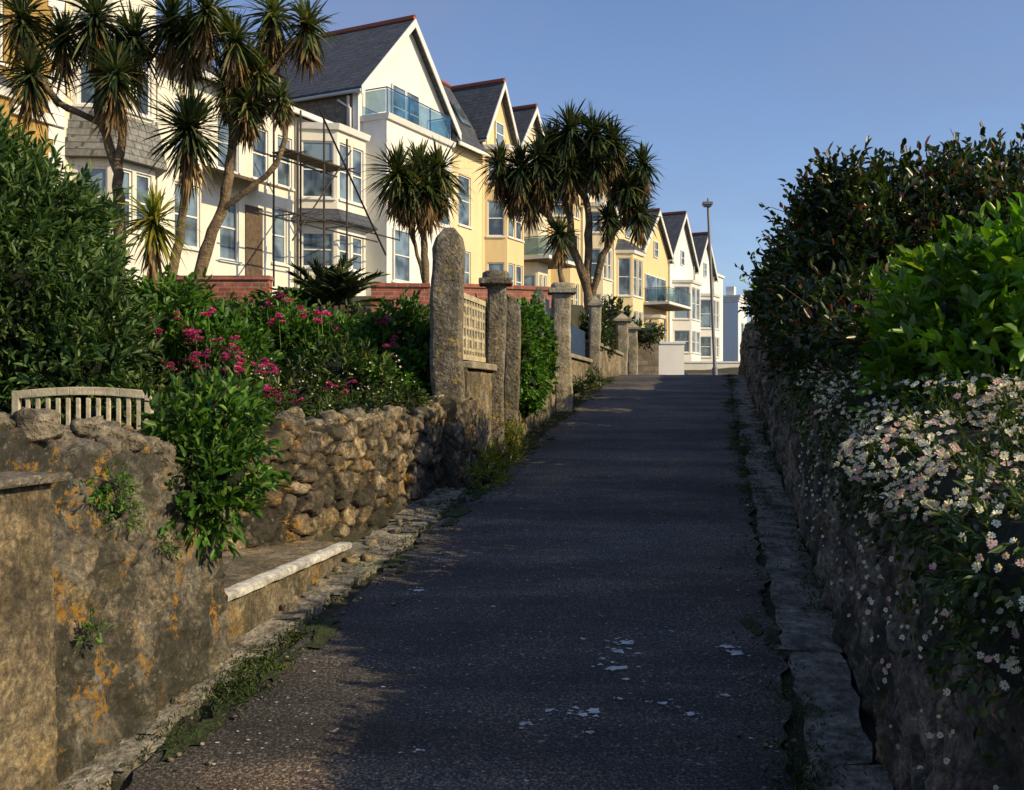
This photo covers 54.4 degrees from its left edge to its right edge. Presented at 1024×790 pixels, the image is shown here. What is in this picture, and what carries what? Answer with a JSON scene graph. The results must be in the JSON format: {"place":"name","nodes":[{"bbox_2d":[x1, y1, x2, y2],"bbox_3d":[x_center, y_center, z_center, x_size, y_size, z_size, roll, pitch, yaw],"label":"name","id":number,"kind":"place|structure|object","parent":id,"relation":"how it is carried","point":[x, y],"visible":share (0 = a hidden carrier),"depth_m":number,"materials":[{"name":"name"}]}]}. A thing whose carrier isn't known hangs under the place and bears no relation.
{"place":"outdoors","nodes":[
{"label":"outdoors","id":0,"kind":"place"},
{"bbox_2d":[125,374,793,789],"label":"asphalt path","id":1,"kind":"structure","parent":0,"point":[597,480],"depth_m":4.77,"materials":[{"name":"asphalt"}]},
{"bbox_2d":[157,382,780,759],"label":"moss patches","id":2,"kind":"object","parent":1,"relation":"on","point":[324,633],"visible":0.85,"depth_m":4.86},
{"bbox_2d":[67,374,873,789],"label":"grass tufts","id":3,"kind":"object","parent":1,"relation":"on","point":[251,664],"visible":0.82,"depth_m":4.69,"materials":[{"name":"green plant"}]},
{"bbox_2d":[167,414,809,789],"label":"loose grit","id":4,"kind":"object","parent":1,"relation":"on","point":[737,734],"visible":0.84,"depth_m":4.90,"materials":[{"name":"gravel"}]},
{"bbox_2d":[212,419,776,789],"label":"pale splashes","id":5,"kind":"object","parent":1,"relation":"on","point":[613,668],"visible":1,"depth_m":4.36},
{"bbox_2d":[64,296,882,789],"bbox_3d":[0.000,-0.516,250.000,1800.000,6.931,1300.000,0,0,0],"label":"ground","id":6,"kind":"structure","parent":0,"point":[868,726],"depth_m":5.37,"materials":[{"name":"soil"}]},
{"bbox_2d":[0,0,62,181],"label":"walls","id":7,"kind":"structure","parent":6,"relation":"on","point":[13,116],"depth_m":26.59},
{"bbox_2d":[0,0,65,186],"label":"trim","id":8,"kind":"structure","parent":7,"relation":"attached to","point":[60,120],"depth_m":27.15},
{"bbox_2d":[0,472,71,789],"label":"rendered pier","id":9,"kind":"structure","parent":6,"relation":"on","point":[28,726],"depth_m":3.09,"materials":[{"name":"stone"}]},
{"bbox_2d":[12,387,153,429],"bbox_3d":[-2.985,0.397,7.150,0.970,0.907,0.500,0,0,0],"label":"wooden garden bench","id":10,"kind":"object","parent":6,"relation":"on","point":[27,395],"visible":0.4,"depth_m":6.90,"materials":[{"name":"beige paint"}]},
{"bbox_2d":[0,104,177,424],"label":"olive shrub","id":11,"kind":"object","parent":6,"relation":"on","point":[69,316],"visible":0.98,"depth_m":7.90,"materials":[{"name":"green plant"}]},
{"bbox_2d":[0,0,210,290],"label":"cordyline palm","id":12,"kind":"object","parent":6,"relation":"on","point":[118,60],"visible":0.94,"depth_m":17.89,"materials":[{"name":"green plant"}]},
{"bbox_2d":[64,0,155,285],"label":"walls","id":13,"kind":"structure","parent":6,"relation":"on","point":[132,168],"depth_m":28.41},
{"bbox_2d":[65,110,166,178],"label":"roof","id":14,"kind":"structure","parent":13,"relation":"on","point":[79,131],"depth_m":27.76,"materials":[{"name":"stone"}]},
{"bbox_2d":[74,13,157,235],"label":"trim","id":15,"kind":"structure","parent":13,"relation":"attached to","point":[79,104],"depth_m":28.46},
{"bbox_2d":[81,15,146,230],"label":"glazing","id":16,"kind":"structure","parent":15,"relation":"attached to","point":[101,173],"depth_m":28.28,"materials":[{"name":"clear glass"}]},
{"bbox_2d":[0,424,232,783],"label":"old stone wall","id":17,"kind":"structure","parent":6,"relation":"on","point":[164,639],"depth_m":3.79,"materials":[{"name":"stone"}]},
{"bbox_2d":[0,407,180,467],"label":"coping stones","id":18,"kind":"object","parent":17,"relation":"on","point":[42,425],"visible":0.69,"depth_m":3.79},
{"bbox_2d":[74,457,148,544],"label":"wall fern","id":19,"kind":"object","parent":17,"relation":"attached to","point":[118,506],"depth_m":3.72,"materials":[{"name":"green plant"}]},
{"bbox_2d":[73,520,182,645],"bbox_3d":[-1.458,0.709,3.823,0.146,0.400,0.699,0,0,9],"label":"wall fern","id":20,"kind":"object","parent":17,"relation":"attached to","point":[85,626],"depth_m":3.57,"materials":[{"name":"green plant"}]},
{"bbox_2d":[136,364,292,561],"bbox_3d":[-1.381,0.297,4.527,0.741,0.895,0.918,0,0,0],"label":"valerian plant","id":21,"kind":"object","parent":17,"relation":"on","point":[217,448],"visible":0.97,"depth_m":4.42,"materials":[{"name":"green plant"}]},
{"bbox_2d":[115,181,200,295],"bbox_3d":[-5.387,-2.225,15.000,1.327,2.054,1.369,0,0,-40],"label":"young cordyline","id":22,"kind":"object","parent":6,"relation":"on","point":[156,233],"visible":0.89,"depth_m":14.96,"materials":[{"name":"green plant"}]},
{"bbox_2d":[59,624,297,789],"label":"stone kerb","id":23,"kind":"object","parent":6,"relation":"on","point":[106,767],"visible":0.3,"depth_m":3.75,"materials":[{"name":"stone"}]},
{"bbox_2d":[131,78,239,274],"bbox_3d":[-5.718,-3.554,17.572,1.902,4.158,1.799,0,0,-16],"label":"cordyline palm","id":24,"kind":"object","parent":6,"relation":"on","point":[193,113],"visible":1,"depth_m":17.50,"materials":[{"name":"green plant"}]},
{"bbox_2d":[92,264,284,417],"bbox_3d":[-3.014,-0.311,9.086,1.929,1.757,1.506,0,0,0],"label":"green shrub","id":25,"kind":"object","parent":6,"relation":"on","point":[222,323],"visible":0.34,"depth_m":8.91,"materials":[{"name":"green plant"}]},
{"bbox_2d":[160,275,273,306],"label":"red brick garden wall","id":26,"kind":"structure","parent":6,"relation":"on","point":[239,285],"depth_m":16.60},
{"bbox_2d":[151,0,347,274],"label":"cordyline palm","id":27,"kind":"object","parent":6,"relation":"on","point":[245,76],"visible":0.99,"depth_m":17.91,"materials":[{"name":"green plant"}]},
{"bbox_2d":[97,328,401,428],"bbox_3d":[-2.148,0.016,8.428,1.752,1.171,2.491,0,0,39],"label":"green shrub","id":28,"kind":"object","parent":6,"relation":"on","point":[335,364],"visible":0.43,"depth_m":8.42,"materials":[{"name":"green plant"}]},
{"bbox_2d":[139,291,397,414],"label":"valerian flowers","id":29,"kind":"object","parent":28,"relation":"attached to","point":[193,333],"visible":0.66,"depth_m":8.31,"materials":[{"name":"pink plant"}]},
{"bbox_2d":[64,404,445,551],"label":"rubble wall","id":30,"kind":"structure","parent":6,"relation":"on","point":[361,474],"depth_m":6.85,"materials":[{"name":"stone"}]},
{"bbox_2d":[66,402,446,433],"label":"coping stones","id":31,"kind":"object","parent":30,"relation":"on","point":[388,415],"visible":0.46,"depth_m":7.13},
{"bbox_2d":[156,62,365,295],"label":"walls","id":32,"kind":"structure","parent":6,"relation":"on","point":[260,195],"depth_m":34.82,"materials":[{"name":"paint"}]},
{"bbox_2d":[156,53,377,233],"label":"roof","id":33,"kind":"structure","parent":32,"relation":"on","point":[356,220],"depth_m":36.53,"materials":[{"name":"tile"}]},
{"bbox_2d":[173,66,370,287],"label":"trim","id":34,"kind":"structure","parent":32,"relation":"attached to","point":[253,243],"depth_m":35.56,"materials":[{"name":"paint"}]},
{"bbox_2d":[175,101,359,269],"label":"glazing","id":35,"kind":"structure","parent":34,"relation":"attached to","point":[312,182],"depth_m":36.60,"materials":[{"name":"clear glass"}]},
{"bbox_2d":[94,486,454,758],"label":"fallen stones","id":36,"kind":"object","parent":6,"relation":"on","point":[182,698],"visible":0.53,"depth_m":6.21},
{"bbox_2d":[222,541,351,644],"bbox_3d":[-2.018,1.161,5.622,1.773,0.483,1.778,0,0,10],"label":"entrance step","id":37,"kind":"object","parent":6,"relation":"on","point":[262,585],"visible":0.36,"depth_m":5.38,"materials":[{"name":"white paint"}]},
{"bbox_2d":[236,284,360,376],"bbox_3d":[-2.110,-0.488,10.139,1.673,1.325,1.267,0,0,0],"label":"green shrub","id":38,"kind":"object","parent":6,"relation":"on","point":[292,343],"visible":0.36,"depth_m":9.89,"materials":[{"name":"green plant"}]},
{"bbox_2d":[254,109,399,286],"bbox_3d":[-6.296,-6.700,35.025,1.500,6.200,7.000,0,0,27],"label":"scaffolding","id":39,"kind":"object","parent":6,"relation":"on","point":[303,159],"visible":0.87,"depth_m":33.83,"materials":[{"name":"metal"}]},
{"bbox_2d":[268,250,395,308],"bbox_3d":[-2.657,-1.643,15.071,1.875,1.007,2.451,0,0,0],"label":"feather palm","id":40,"kind":"object","parent":6,"relation":"on","point":[339,284],"visible":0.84,"depth_m":14.62,"materials":[{"name":"green plant"}]},
{"bbox_2d":[252,376,435,418],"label":"green shrub","id":41,"kind":"object","parent":6,"relation":"on","point":[408,400],"visible":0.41,"depth_m":7.85,"materials":[{"name":"green plant"}]},
{"bbox_2d":[288,32,451,295],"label":"walls","id":42,"kind":"structure","parent":6,"relation":"on","point":[405,67],"depth_m":40.84,"materials":[{"name":"paint"}]},
{"bbox_2d":[250,14,457,135],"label":"roof","id":43,"kind":"structure","parent":42,"relation":"on","point":[355,63],"depth_m":42.46,"materials":[{"name":"tile"}]},
{"bbox_2d":[287,19,461,282],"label":"trim","id":44,"kind":"structure","parent":42,"relation":"attached to","point":[359,118],"depth_m":40.90,"materials":[{"name":"paint"}]},
{"bbox_2d":[393,85,447,280],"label":"glazing","id":45,"kind":"structure","parent":44,"relation":"attached to","point":[401,262],"depth_m":40.90,"materials":[{"name":"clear glass"}]},
{"bbox_2d":[238,456,511,657],"bbox_3d":[-0.722,0.947,7.559,0.417,0.678,5.898,0,0,12],"label":"stone kerb","id":46,"kind":"object","parent":6,"relation":"on","point":[315,600],"visible":0.45,"depth_m":6.09,"materials":[{"name":"stone"}]},
{"bbox_2d":[333,286,431,401],"bbox_3d":[-1.156,-0.276,9.289,1.521,1.527,1.313,0,0,-37],"label":"green shrub","id":47,"kind":"object","parent":6,"relation":"on","point":[409,330],"visible":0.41,"depth_m":9.21,"materials":[{"name":"green plant"}]},
{"bbox_2d":[293,292,487,339],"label":"dark shrub","id":48,"kind":"object","parent":6,"relation":"on","point":[353,311],"visible":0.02,"depth_m":14.20,"materials":[{"name":"green plant"}]},
{"bbox_2d":[370,283,429,315],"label":"red brick garden wall","id":49,"kind":"structure","parent":6,"relation":"on","point":[390,291],"depth_m":17.34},
{"bbox_2d":[360,136,474,303],"bbox_3d":[-1.972,-3.600,20.996,2.510,3.818,2.003,0,0,0],"label":"cordyline palm","id":50,"kind":"object","parent":6,"relation":"on","point":[420,185],"visible":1,"depth_m":20.74,"materials":[{"name":"green plant"}]},
{"bbox_2d":[430,227,464,400],"bbox_3d":[-0.578,-0.250,8.949,0.322,2.500,0.314,0,0,0],"label":"granite gatepost","id":51,"kind":"object","parent":6,"relation":"on","point":[447,315],"visible":0.56,"depth_m":8.81,"materials":[{"name":"stone"}]},
{"bbox_2d":[426,394,479,489],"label":"rubble plinth","id":52,"kind":"structure","parent":6,"relation":"on","point":[460,436],"depth_m":8.58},
{"bbox_2d":[452,145,481,283],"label":"walls","id":53,"kind":"structure","parent":6,"relation":"on","point":[472,239],"depth_m":48.36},
{"bbox_2d":[440,79,486,151],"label":"roof","id":54,"kind":"structure","parent":53,"relation":"on","point":[469,136],"depth_m":48.55,"materials":[{"name":"tile"}]},
{"bbox_2d":[458,141,490,283],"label":"trim","id":55,"kind":"structure","parent":53,"relation":"attached to","point":[470,147],"depth_m":48.19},
{"bbox_2d":[449,101,470,282],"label":"glazing","id":56,"kind":"structure","parent":55,"relation":"attached to","point":[463,120],"depth_m":48.03,"materials":[{"name":"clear glass"}]},
{"bbox_2d":[464,368,492,467],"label":"rendered dwarf wall","id":57,"kind":"structure","parent":6,"relation":"on","point":[478,385],"depth_m":9.72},
{"bbox_2d":[463,361,496,370],"bbox_3d":[-0.405,-0.278,9.635,0.294,0.065,1.106,0,0,12],"label":"coping","id":58,"kind":"object","parent":57,"relation":"on","point":[478,365],"visible":0.59,"depth_m":9.39,"materials":[{"name":"stone"}]},
{"bbox_2d":[463,293,485,362],"bbox_3d":[-0.396,-0.640,9.630,0.060,0.620,1.000,0,0,12],"label":"lattice screen fence","id":59,"kind":"object","parent":58,"relation":"on","point":[474,331],"visible":0.75,"depth_m":9.67,"materials":[{"name":"beige paint"}]},
{"bbox_2d":[458,101,523,285],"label":"walls","id":60,"kind":"structure","parent":6,"relation":"on","point":[506,250],"depth_m":49.48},
{"bbox_2d":[450,78,517,147],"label":"roof","id":61,"kind":"structure","parent":60,"relation":"on","point":[477,101],"depth_m":50.70,"materials":[{"name":"tile"}]},
{"bbox_2d":[456,81,527,285],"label":"trim","id":62,"kind":"structure","parent":60,"relation":"attached to","point":[504,88],"depth_m":49.85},
{"bbox_2d":[489,123,519,284],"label":"glazing","id":63,"kind":"structure","parent":62,"relation":"attached to","point":[495,226],"depth_m":49.58,"materials":[{"name":"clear glass"}]},
{"bbox_2d":[460,414,529,489],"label":"yellow flowering weeds","id":64,"kind":"object","parent":6,"relation":"on","point":[493,456],"visible":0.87,"depth_m":9.31,"materials":[{"name":"green plant"}]},
{"bbox_2d":[479,270,511,458],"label":"stone pillar","id":65,"kind":"structure","parent":6,"relation":"on","point":[495,283],"depth_m":10.15,"materials":[{"name":"stone"}]},
{"bbox_2d":[464,283,551,307],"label":"red brick garden wall","id":66,"kind":"structure","parent":6,"relation":"on","point":[517,291],"depth_m":18.35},
{"bbox_2d":[504,297,520,453],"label":"stone pillar","id":67,"kind":"structure","parent":6,"relation":"on","point":[512,368],"depth_m":10.66,"materials":[{"name":"stone"}]},
{"bbox_2d":[485,291,559,417],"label":"ivy hedge","id":68,"kind":"object","parent":6,"relation":"on","point":[539,353],"visible":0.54,"depth_m":11.29,"materials":[{"name":"green plant"}]},
{"bbox_2d":[524,123,547,286],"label":"walls","id":69,"kind":"structure","parent":6,"relation":"on","point":[532,246],"depth_m":52.77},
{"bbox_2d":[512,103,541,143],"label":"roof","id":70,"kind":"structure","parent":69,"relation":"on","point":[523,115],"depth_m":54.01,"materials":[{"name":"stone"}]},
{"bbox_2d":[521,107,575,285],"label":"trim","id":71,"kind":"structure","parent":69,"relation":"attached to","point":[546,259],"depth_m":52.95,"materials":[{"name":"paint"}]},
{"bbox_2d":[548,282,576,414],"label":"stone pillar","id":72,"kind":"structure","parent":6,"relation":"on","point":[561,293],"depth_m":14.16,"materials":[{"name":"stone"}]},
{"bbox_2d":[548,192,580,304],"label":"walls","id":73,"kind":"structure","parent":6,"relation":"on","point":[570,275],"depth_m":57.01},
{"bbox_2d":[468,97,667,314],"bbox_3d":[1.280,-4.169,22.563,4.581,5.153,1.935,0,0,0],"label":"cordyline palm","id":74,"kind":"object","parent":6,"relation":"on","point":[564,169],"visible":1,"depth_m":22.30,"materials":[{"name":"green plant"}]},
{"bbox_2d":[572,363,603,401],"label":"dark shrub","id":75,"kind":"object","parent":6,"relation":"on","point":[590,380],"visible":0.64,"depth_m":17.27,"materials":[{"name":"green plant"}]},
{"bbox_2d":[587,295,602,388],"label":"stone pillar","id":76,"kind":"structure","parent":6,"relation":"on","point":[595,304],"depth_m":18.09,"materials":[{"name":"stone"}]},
{"bbox_2d":[526,285,666,354],"bbox_3d":[2.787,-2.364,34.200,6.876,2.678,8.358,0,0,36],"label":"dark shrub","id":77,"kind":"object","parent":6,"relation":"on","point":[645,335],"visible":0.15,"depth_m":36.41,"materials":[{"name":"green plant"}]},
{"bbox_2d":[583,192,611,309],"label":"walls","id":78,"kind":"structure","parent":6,"relation":"on","point":[604,287],"depth_m":61.15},
{"bbox_2d":[578,311,617,361],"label":"dark shrub","id":79,"kind":"object","parent":6,"relation":"on","point":[608,335],"visible":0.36,"depth_m":19.89,"materials":[{"name":"green plant"}]},
{"bbox_2d":[585,343,621,378],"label":"rendered dwarf wall","id":80,"kind":"structure","parent":6,"relation":"on","point":[612,368],"depth_m":21.38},
{"bbox_2d":[612,313,631,374],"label":"stone pillar","id":81,"kind":"structure","parent":6,"relation":"on","point":[621,320],"depth_m":24.36,"materials":[{"name":"stone"}]},
{"bbox_2d":[614,228,642,327],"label":"walls","id":82,"kind":"structure","parent":6,"relation":"on","point":[637,304],"depth_m":65.98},
{"bbox_2d":[615,216,646,327],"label":"trim","id":83,"kind":"structure","parent":82,"relation":"attached to","point":[637,252],"depth_m":66.04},
{"bbox_2d":[619,227,640,322],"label":"glazing","id":84,"kind":"structure","parent":83,"relation":"attached to","point":[624,282],"depth_m":66.08,"materials":[{"name":"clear glass"}]},
{"bbox_2d":[627,322,640,374],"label":"stone pillar","id":85,"kind":"structure","parent":6,"relation":"on","point":[632,364],"depth_m":27.35,"materials":[{"name":"stone"}]},
{"bbox_2d":[638,330,658,374],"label":"stone garden wall","id":86,"kind":"structure","parent":6,"relation":"on","point":[648,363],"depth_m":38.00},
{"bbox_2d":[643,223,668,341],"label":"walls","id":87,"kind":"structure","parent":6,"relation":"on","point":[656,267],"depth_m":73.55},
{"bbox_2d":[642,210,691,341],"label":"trim","id":88,"kind":"structure","parent":87,"relation":"attached to","point":[668,305],"depth_m":72.25,"materials":[{"name":"paint"}]},
{"bbox_2d":[646,242,665,341],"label":"glazing","id":89,"kind":"structure","parent":88,"relation":"attached to","point":[655,294],"depth_m":73.19,"materials":[{"name":"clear glass"}]},
{"bbox_2d":[659,342,685,374],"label":"white garden wall","id":90,"kind":"structure","parent":6,"relation":"on","point":[671,358],"depth_m":44.80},
{"bbox_2d":[670,226,700,360],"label":"walls","id":91,"kind":"structure","parent":6,"relation":"on","point":[678,270],"depth_m":78.18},
{"bbox_2d":[661,211,697,269],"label":"roof","id":92,"kind":"structure","parent":91,"relation":"on","point":[673,222],"depth_m":78.98,"materials":[{"name":"stone"}]},
{"bbox_2d":[668,213,702,354],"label":"trim","id":93,"kind":"structure","parent":91,"relation":"attached to","point":[694,281],"depth_m":77.34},
{"bbox_2d":[675,251,698,352],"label":"glazing","id":94,"kind":"structure","parent":93,"relation":"attached to","point":[681,335],"depth_m":77.17,"materials":[{"name":"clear glass"}]},
{"bbox_2d":[695,247,718,360],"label":"walls","id":95,"kind":"structure","parent":6,"relation":"on","point":[705,286],"depth_m":84.42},
{"bbox_2d":[692,232,716,279],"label":"roof","id":96,"kind":"structure","parent":95,"relation":"on","point":[699,239],"depth_m":84.75,"materials":[{"name":"stone"}]},
{"bbox_2d":[695,238,721,358],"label":"trim","id":97,"kind":"structure","parent":95,"relation":"attached to","point":[708,294],"depth_m":83.55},
{"bbox_2d":[701,263,717,356],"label":"glazing","id":98,"kind":"structure","parent":97,"relation":"attached to","point":[705,316],"depth_m":83.50,"materials":[{"name":"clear glass"}]},
{"bbox_2d":[702,198,717,374],"bbox_3d":[6.500,-2.958,32.500,0.560,6.924,0.240,0,0,0],"label":"street lamp","id":99,"kind":"object","parent":6,"relation":"on","point":[707,203],"visible":0.81,"depth_m":32.46,"materials":[{"name":"grey metal"}]},
{"bbox_2d":[684,361,739,369],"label":"boundary wall","id":100,"kind":"structure","parent":6,"relation":"on","point":[698,365],"depth_m":62.00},
{"bbox_2d":[714,277,722,360],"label":"walls","id":101,"kind":"structure","parent":6,"relation":"on","point":[718,288],"depth_m":89.82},
{"bbox_2d":[723,301,746,360],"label":"walls","id":102,"kind":"structure","parent":6,"relation":"on","point":[733,319],"depth_m":96.03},
{"bbox_2d":[738,237,783,334],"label":"green shrub","id":103,"kind":"object","parent":6,"relation":"on","point":[751,312],"visible":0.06,"depth_m":12.84,"materials":[{"name":"green plant"}]},
{"bbox_2d":[730,374,893,789],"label":"gutter channel","id":104,"kind":"object","parent":6,"relation":"on","point":[824,677],"visible":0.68,"depth_m":4.76,"materials":[{"name":"stone"}]},
{"bbox_2d":[735,120,1023,447],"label":"dark hedge shrub","id":105,"kind":"object","parent":6,"relation":"on","point":[838,235],"visible":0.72,"depth_m":6.64,"materials":[{"name":"green plant"}]},
{"bbox_2d":[738,326,1023,789],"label":"dark rubble wall","id":106,"kind":"structure","parent":6,"relation":"on","point":[902,696],"depth_m":3.39,"materials":[{"name":"stone"}]},
{"bbox_2d":[774,361,1007,768],"bbox_3d":[1.674,0.247,5.480,0.124,1.100,7.123,0,0,11],"label":"trailing ivy","id":107,"kind":"object","parent":106,"relation":"attached to","point":[958,603],"visible":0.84,"depth_m":2.82,"materials":[{"name":"green plant"}]},
{"bbox_2d":[791,345,1023,731],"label":"daisy mat","id":108,"kind":"object","parent":106,"relation":"on","point":[1007,580],"visible":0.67,"depth_m":2.62,"materials":[{"name":"green plant"}]},
{"bbox_2d":[796,355,1023,789],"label":"daisy flowers","id":109,"kind":"object","parent":108,"relation":"attached to","point":[955,447],"visible":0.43,"depth_m":2.98,"materials":[{"name":"white plant"}]},
{"bbox_2d":[848,177,1023,423],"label":"bright green shrub","id":110,"kind":"object","parent":6,"relation":"on","point":[962,313],"visible":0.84,"depth_m":3.91,"materials":[{"name":"green plant"}]},
{"bbox_2d":[156,0,1023,322],"label":"sky","id":111,"kind":"structure","parent":0,"point":[731,98],"materials":[{"name":"blue"}]},
{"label":"coping","id":112,"kind":"object","parent":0,"visible":0},
{"bbox_2d":[545,298,584,356],"bbox_3d":[0.811,-0.845,15.640,0.039,1.010,4.948,0,0,12],"label":"blue board fence","id":113,"kind":"object","parent":112,"relation":"on","point":[577,341],"visible":0.3,"depth_m":16.95,"materials":[{"name":"paint"}]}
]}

